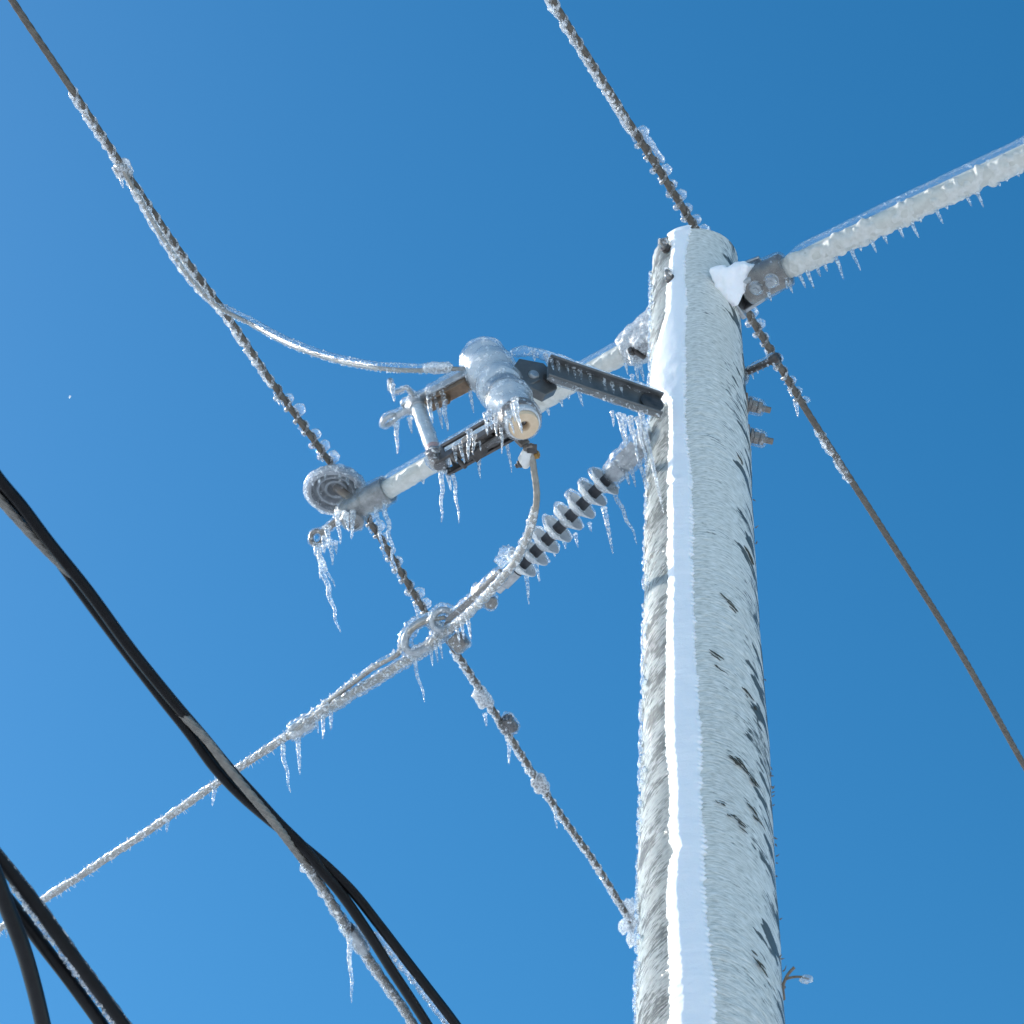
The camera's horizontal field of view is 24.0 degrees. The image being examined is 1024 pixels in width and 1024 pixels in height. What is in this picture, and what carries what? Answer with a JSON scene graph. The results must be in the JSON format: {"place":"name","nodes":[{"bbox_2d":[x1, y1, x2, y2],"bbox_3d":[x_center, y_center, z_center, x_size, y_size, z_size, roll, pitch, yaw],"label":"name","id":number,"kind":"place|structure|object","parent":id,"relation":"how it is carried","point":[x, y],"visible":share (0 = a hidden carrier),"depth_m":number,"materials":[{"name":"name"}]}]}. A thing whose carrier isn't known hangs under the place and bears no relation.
{"place":"outdoors","nodes":[
{"label":"outdoors","id":0,"kind":"place"},
{"bbox_2d":[0,866,50,1023],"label":"service cable","id":1,"kind":"object","parent":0,"point":[13,923],"visible":1,"depth_m":4.22,"materials":[{"name":"black rubber"}]},
{"bbox_2d":[0,848,132,1023],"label":"service cable","id":2,"kind":"object","parent":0,"point":[34,906],"visible":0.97,"depth_m":4.32,"materials":[{"name":"black rubber"}]},
{"bbox_2d":[0,470,460,1023],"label":"service cable","id":3,"kind":"object","parent":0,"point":[320,870],"visible":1,"depth_m":4.60,"materials":[{"name":"black rubber"}]},
{"bbox_2d":[0,0,1023,1023],"label":"sky","id":4,"kind":"structure","parent":0,"point":[404,182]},
{"bbox_3d":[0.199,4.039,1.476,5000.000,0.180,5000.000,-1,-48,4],"label":"snow ground","id":5,"kind":"structure","parent":0,"visible":0},
{"bbox_2d":[632,225,785,1023],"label":"utility pole","id":6,"kind":"object","parent":5,"relation":"on","point":[707,947],"visible":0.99,"depth_m":5.36,"materials":[{"name":"white"}]},
{"bbox_2d":[307,306,649,631],"bbox_3d":[-0.089,-0.121,6.809,1.337,0.440,0.168,-31,-57,27],"label":"fibreglass arm","id":7,"kind":"object","parent":6,"relation":"attached to","point":[382,493],"visible":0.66,"depth_m":7.00},
{"bbox_2d":[303,463,364,515],"bbox_3d":[-0.525,-0.059,7.180,0.196,0.161,0.195,-1,-48,4],"label":"pin insulator","id":8,"kind":"object","parent":7,"relation":"attached to","point":[329,489],"visible":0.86,"depth_m":7.17,"materials":[{"name":"ceramic"}]},
{"bbox_2d":[8,0,638,947],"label":"overhead wire","id":9,"kind":"object","parent":8,"relation":"attached to","point":[628,922],"visible":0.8,"depth_m":7.13,"materials":[{"name":"metal"}]},
{"bbox_2d":[112,158,133,187],"label":"wire clamp","id":10,"kind":"object","parent":9,"relation":"hanging from","point":[120,175],"visible":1,"depth_m":6.50,"materials":[{"name":"metal"}]},
{"bbox_2d":[471,685,493,708],"label":"wire clamp","id":11,"kind":"object","parent":9,"relation":"on","point":[478,699],"visible":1,"depth_m":7.82,"materials":[{"name":"metal"}]},
{"bbox_2d":[497,712,519,734],"label":"wire clamp","id":12,"kind":"object","parent":9,"relation":"attached to","point":[507,724],"visible":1,"depth_m":7.89,"materials":[{"name":"metal"}]},
{"bbox_2d":[531,773,549,793],"label":"wire clamp","id":13,"kind":"object","parent":9,"relation":"on","point":[542,784],"visible":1,"depth_m":8.08,"materials":[{"name":"metal"}]},
{"bbox_2d":[379,336,663,522],"bbox_3d":[0.008,-0.238,5.933,0.729,0.563,0.309,-1,-48,4],"label":"fuse cutout","id":14,"kind":"object","parent":6,"relation":"attached to","point":[499,382],"visible":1,"depth_m":5.99,"materials":[{"name":"ceramic"}]},
{"bbox_2d":[119,164,466,374],"bbox_3d":[-0.609,-0.490,6.415,1.002,0.676,0.437,8,-48,-3],"label":"jumper wire","id":15,"kind":"object","parent":14,"relation":"attached to","point":[441,369],"visible":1,"depth_m":6.52,"materials":[{"name":"white"}]},
{"bbox_2d":[286,443,539,739],"bbox_3d":[-0.212,0.306,6.390,0.216,0.342,1.516,23,-51,-16],"label":"jumper wire","id":16,"kind":"object","parent":14,"relation":"attached to","point":[462,619],"visible":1,"depth_m":6.55,"materials":[{"name":"white"}]},
{"bbox_2d":[494,426,650,603],"bbox_3d":[0.162,0.049,6.227,0.158,0.286,0.635,34,-55,-25],"label":"strain insulator","id":17,"kind":"object","parent":6,"relation":"attached to","point":[550,533],"visible":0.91,"depth_m":6.22,"materials":[{"name":"plastic"}]},
{"bbox_2d":[305,566,505,716],"bbox_3d":[-0.303,0.398,6.687,0.857,0.141,0.131,-33,-58,28],"label":"line grip","id":18,"kind":"object","parent":17,"relation":"attached to","point":[432,620],"visible":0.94,"depth_m":6.60,"materials":[{"name":"metal"}]},
{"bbox_2d":[0,640,437,937],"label":"overhead wire","id":19,"kind":"object","parent":18,"relation":"attached to","point":[166,819],"visible":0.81,"depth_m":7.18,"materials":[{"name":"white"}]},
{"bbox_2d":[286,714,315,739],"label":"wire clamp","id":20,"kind":"object","parent":19,"relation":"attached to","point":[292,734],"visible":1,"depth_m":6.91,"materials":[{"name":"metal"}]},
{"bbox_2d":[658,238,670,253],"bbox_3d":[0.423,-0.734,6.649,0.027,0.043,0.058,-34,-58,29],"label":"screw hook","id":21,"kind":"object","parent":6,"relation":"attached to","point":[664,245],"visible":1,"depth_m":6.64,"materials":[{"name":"metal"}]},
{"bbox_2d":[664,267,673,282],"bbox_3d":[0.429,-0.635,6.524,0.027,0.044,0.056,-27,-55,25],"label":"screw hook","id":22,"kind":"object","parent":6,"relation":"attached to","point":[668,276],"visible":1,"depth_m":6.51,"materials":[{"name":"metal"}]},
{"bbox_2d":[746,392,770,416],"bbox_3d":[0.625,-0.279,6.300,0.076,0.080,0.096,-32,-57,28],"label":"through bolt","id":23,"kind":"object","parent":6,"relation":"attached to","point":[754,406],"visible":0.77,"depth_m":6.29,"materials":[{"name":"metal"}]},
{"bbox_2d":[748,424,773,447],"bbox_3d":[0.620,-0.194,6.204,0.076,0.080,0.097,-34,-58,29],"label":"through bolt","id":24,"kind":"object","parent":6,"relation":"attached to","point":[759,438],"visible":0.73,"depth_m":6.19,"materials":[{"name":"metal"}]},
{"bbox_2d":[745,352,781,383],"label":"stub rod","id":25,"kind":"object","parent":6,"relation":"attached to","point":[772,359],"visible":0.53,"depth_m":6.36,"materials":[{"name":"metal"}]},
{"bbox_2d":[782,966,812,999],"bbox_3d":[0.573,0.951,4.872,0.070,0.051,0.042,-17,-51,18],"label":"dry twig","id":26,"kind":"object","parent":6,"relation":"attached to","point":[788,977],"visible":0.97,"depth_m":4.87,"materials":[{"name":"brown plant"}]},
{"bbox_2d":[709,138,1023,319],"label":"fibreglass arm","id":27,"kind":"object","parent":6,"relation":"attached to","point":[744,287],"visible":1,"depth_m":6.37},
{"bbox_3d":[0.608,-0.520,6.818,0.173,0.522,0.183,-1,-48,4],"label":"pin insulator","id":28,"kind":"object","parent":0,"visible":0},
{"bbox_2d":[544,0,1023,769],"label":"overhead wire","id":29,"kind":"object","parent":28,"relation":"attached to","point":[644,140],"visible":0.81,"depth_m":7.12,"materials":[{"name":"metal"}]}
]}

